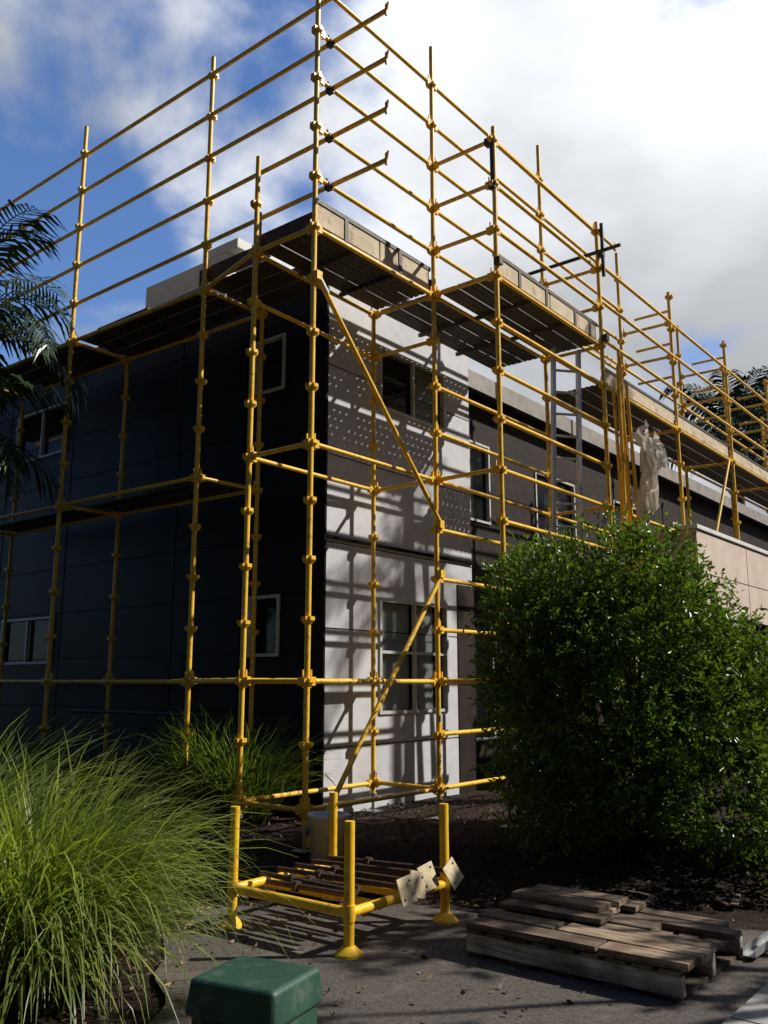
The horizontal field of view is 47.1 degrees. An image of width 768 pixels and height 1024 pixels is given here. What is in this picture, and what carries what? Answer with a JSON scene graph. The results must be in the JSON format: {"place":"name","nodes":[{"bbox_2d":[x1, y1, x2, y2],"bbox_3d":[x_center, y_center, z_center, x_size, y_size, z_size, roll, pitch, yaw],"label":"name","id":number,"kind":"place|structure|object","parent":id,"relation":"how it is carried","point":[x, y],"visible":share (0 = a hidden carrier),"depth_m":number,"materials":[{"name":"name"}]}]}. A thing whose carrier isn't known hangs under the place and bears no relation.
{"place":"outdoors","nodes":[
{"label":"outdoors","id":0,"kind":"place"},
{"bbox_2d":[185,955,322,1023],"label":"lid","id":1,"kind":"object","parent":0,"point":[242,989],"visible":1,"depth_m":2.69,"materials":[{"name":"green plastic"}]},
{"bbox_2d":[0,0,767,515],"label":"sky","id":2,"kind":"structure","parent":0,"point":[648,119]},
{"bbox_2d":[2,760,767,1023],"bbox_3d":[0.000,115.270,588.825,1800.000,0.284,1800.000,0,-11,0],"label":"ground","id":3,"kind":"structure","parent":0,"point":[691,869],"depth_m":6.84,"materials":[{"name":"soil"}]},
{"bbox_2d":[0,353,71,510],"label":"palm tree","id":4,"kind":"object","parent":3,"relation":"on","point":[12,451],"visible":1,"depth_m":10.11,"materials":[{"name":"green plant"}]},
{"bbox_2d":[0,199,94,419],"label":"palm tree","id":5,"kind":"object","parent":3,"relation":"on","point":[8,328],"visible":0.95,"depth_m":10.77,"materials":[{"name":"green plant"}]},
{"bbox_2d":[2,736,128,817],"bbox_3d":[-3.225,2.845,8.866,1.336,1.143,1.138,0,-11,0],"label":"clump","id":6,"kind":"object","parent":3,"relation":"on","point":[85,759],"visible":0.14,"depth_m":8.77,"materials":[{"name":"green plant"}]},
{"bbox_2d":[0,711,137,816],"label":"strap grass clump","id":7,"kind":"object","parent":3,"relation":"on","point":[31,762],"visible":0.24,"depth_m":7.27,"materials":[{"name":"green plant"}]},
{"bbox_2d":[0,713,227,958],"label":"strap grass clump","id":8,"kind":"object","parent":3,"relation":"on","point":[54,804],"visible":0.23,"depth_m":4.91,"materials":[{"name":"green plant"}]},
{"bbox_2d":[0,729,314,1023],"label":"strap grass clump","id":9,"kind":"object","parent":3,"relation":"on","point":[41,970],"visible":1,"depth_m":4.12,"materials":[{"name":"green plant"}]},
{"bbox_2d":[0,276,325,813],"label":"navy wall","id":10,"kind":"structure","parent":3,"relation":"on","point":[143,630],"depth_m":10.74,"materials":[{"name":"blue paint"}]},
{"bbox_2d":[0,308,324,792],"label":"cladding joints","id":11,"kind":"object","parent":10,"relation":"attached to","point":[174,552],"visible":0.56,"depth_m":10.70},
{"bbox_2d":[92,710,319,821],"bbox_3d":[-1.702,2.432,8.682,2.195,1.127,2.198,0,-11,0],"label":"strap grass clump","id":12,"kind":"object","parent":3,"relation":"on","point":[181,766],"visible":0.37,"depth_m":8.41,"materials":[{"name":"green plant"}]},
{"bbox_2d":[123,700,345,825],"bbox_3d":[-1.384,2.385,8.482,2.351,1.145,2.411,0,-11,0],"label":"strap grass clump","id":13,"kind":"object","parent":3,"relation":"on","point":[253,785],"visible":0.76,"depth_m":8.18,"materials":[{"name":"green plant"}]},
{"bbox_2d":[191,1006,316,1023],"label":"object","id":14,"kind":"object","parent":3,"relation":"on","point":[309,1016],"visible":0.2,"depth_m":2.73,"materials":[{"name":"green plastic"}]},
{"bbox_2d":[259,886,274,891],"bbox_3d":[-0.865,2.754,6.473,0.110,0.072,0.220,2,-11,-11],"label":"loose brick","id":15,"kind":"object","parent":3,"relation":"on","point":[267,888],"visible":0.14,"depth_m":6.37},
{"bbox_2d":[56,902,591,1023],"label":"fallen leaves","id":16,"kind":"object","parent":3,"relation":"on","point":[124,1015],"visible":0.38,"depth_m":4.66,"materials":[{"name":"brown plant"}]},
{"bbox_2d":[307,810,347,864],"bbox_3d":[-0.440,2.552,6.860,0.325,0.395,0.324,0,-11,0],"label":"white bucket","id":17,"kind":"object","parent":3,"relation":"on","point":[318,824],"visible":0.59,"depth_m":6.76,"materials":[{"name":"plastic"}]},
{"bbox_2d":[0,0,767,853],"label":"scaffolding","id":18,"kind":"object","parent":3,"relation":"on","point":[514,300],"visible":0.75,"depth_m":9.72,"materials":[{"name":"metal"}]},
{"bbox_2d":[631,419,667,530],"bbox_3d":[3.315,-0.455,10.960,0.297,1.434,0.590,-9,-14,40],"label":"plastic sheet","id":19,"kind":"object","parent":18,"relation":"attached to","point":[653,458],"visible":0.98,"depth_m":10.87,"materials":[{"name":"white plastic"}]},
{"bbox_2d":[323,286,471,811],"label":"grey wall","id":20,"kind":"structure","parent":3,"relation":"on","point":[404,518],"depth_m":9.94,"materials":[{"name":"grey paint"}]},
{"bbox_2d":[319,284,329,810],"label":"corner trim","id":21,"kind":"structure","parent":20,"relation":"attached to","point":[324,557],"depth_m":9.14,"materials":[{"name":"metal"}]},
{"bbox_2d":[324,363,473,748],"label":"grey wall joints","id":22,"kind":"object","parent":20,"relation":"attached to","point":[393,548],"depth_m":10.05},
{"bbox_2d":[457,584,477,793],"bbox_3d":[1.026,2.257,10.889,0.014,2.700,0.370,-9,-14,38],"label":"dark end panel","id":23,"kind":"object","parent":20,"relation":"attached to","point":[467,719],"visible":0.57,"depth_m":10.88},
{"bbox_2d":[550,348,582,733],"bbox_3d":[2.174,0.586,10.464,0.556,5.320,0.079,2,-11,-11],"label":"aluminium ladder","id":24,"kind":"object","parent":3,"relation":"on","point":[555,480],"visible":0.45,"depth_m":10.72,"materials":[{"name":"silver metal"}]},
{"bbox_2d":[463,504,767,888],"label":"shrub","id":25,"kind":"object","parent":3,"relation":"on","point":[711,702],"visible":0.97,"depth_m":7.16,"materials":[{"name":"green plant"}]},
{"bbox_2d":[468,391,767,778],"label":"brown wall","id":26,"kind":"structure","parent":3,"relation":"on","point":[523,447],"depth_m":14.31,"materials":[{"name":"brown paint"}]},
{"bbox_2d":[0,333,679,740],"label":"window frames","id":27,"kind":"structure","parent":26,"relation":"attached to","point":[486,521],"depth_m":10.67,"materials":[{"name":"white metal"}]},
{"bbox_2d":[382,369,438,709],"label":"blinds","id":28,"kind":"object","parent":27,"relation":"attached to","point":[395,617],"visible":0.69,"depth_m":10.22,"materials":[{"name":"fabric"}]},
{"bbox_2d":[382,650,446,655],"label":"window transoms","id":29,"kind":"object","parent":27,"relation":"attached to","point":[410,653],"depth_m":10.12,"materials":[{"name":"white metal"}]},
{"bbox_2d":[10,342,674,737],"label":"window panes","id":30,"kind":"object","parent":26,"relation":"attached to","point":[394,374],"visible":0.14,"depth_m":12.59,"materials":[{"name":"black glass"}]},
{"bbox_2d":[3,268,767,527],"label":"roof","id":31,"kind":"structure","parent":26,"relation":"on","point":[488,398],"depth_m":15.21,"materials":[{"name":"metal"}]},
{"bbox_2d":[145,238,281,307],"bbox_3d":[-2.373,-2.870,12.129,1.900,1.000,0.800,-9,-14,38],"label":"roof plant box","id":32,"kind":"object","parent":31,"relation":"on","point":[174,287],"visible":0.22,"depth_m":11.87,"materials":[{"name":"grey metal"}]},
{"bbox_2d":[468,369,767,525],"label":"fascia","id":33,"kind":"structure","parent":31,"relation":"attached to","point":[510,397],"depth_m":15.18,"materials":[{"name":"paint"}]},
{"bbox_2d":[615,888,752,906],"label":"bark mulch","id":34,"kind":"object","parent":3,"relation":"on","point":[735,900],"visible":0.76,"depth_m":6.30,"materials":[{"name":"brown wood"}]},
{"bbox_2d":[635,524,767,787],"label":"cream balcony wing","id":35,"kind":"structure","parent":3,"relation":"on","point":[745,564],"depth_m":12.73,"materials":[{"name":"beige paint"}]},
{"bbox_2d":[658,365,767,505],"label":"palm tree","id":36,"kind":"object","parent":3,"relation":"on","point":[716,408],"visible":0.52,"depth_m":30.70,"materials":[{"name":"green plant"}]},
{"bbox_2d":[718,391,767,469],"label":"palm tree","id":37,"kind":"object","parent":3,"relation":"on","point":[754,436],"visible":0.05,"depth_m":33.71,"materials":[{"name":"green plant"}]},
{"bbox_2d":[722,983,767,1023],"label":"concrete footpath","id":38,"kind":"structure","parent":3,"relation":"on","point":[753,1009],"depth_m":4.15,"materials":[{"name":"grey concrete"}]},
{"bbox_2d":[148,903,767,1023],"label":"asphalt path","id":39,"kind":"structure","parent":0,"point":[384,970],"depth_m":4.68,"materials":[{"name":"grey asphalt"}]},
{"bbox_2d":[219,792,457,959],"bbox_3d":[-0.290,2.322,5.826,1.170,0.739,1.140,-9,-14,38],"label":"steel stillage","id":40,"kind":"object","parent":39,"relation":"on","point":[350,909],"visible":0.74,"depth_m":5.63,"materials":[{"name":"paint"}]},
{"bbox_2d":[259,855,463,906],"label":"screw jacks","id":41,"kind":"object","parent":40,"relation":"on","point":[414,883],"visible":0.94,"depth_m":5.66,"materials":[{"name":"brown metal"}]},
{"bbox_2d":[466,928,742,1002],"bbox_3d":[1.265,2.477,5.067,1.260,0.143,0.963,-9,-14,38],"label":"timber pallet","id":42,"kind":"object","parent":39,"relation":"on","point":[678,986],"visible":0.49,"depth_m":4.69,"materials":[{"name":"brown wood"}]},
{"bbox_2d":[466,884,741,971],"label":"loose planks","id":43,"kind":"object","parent":42,"relation":"on","point":[621,927],"visible":1,"depth_m":5.02,"materials":[{"name":"brown wood"}]},
{"bbox_2d":[742,930,767,957],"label":"galvanised channel","id":44,"kind":"object","parent":39,"relation":"on","point":[756,947],"visible":1,"depth_m":5.07,"materials":[{"name":"metal"}]}
]}

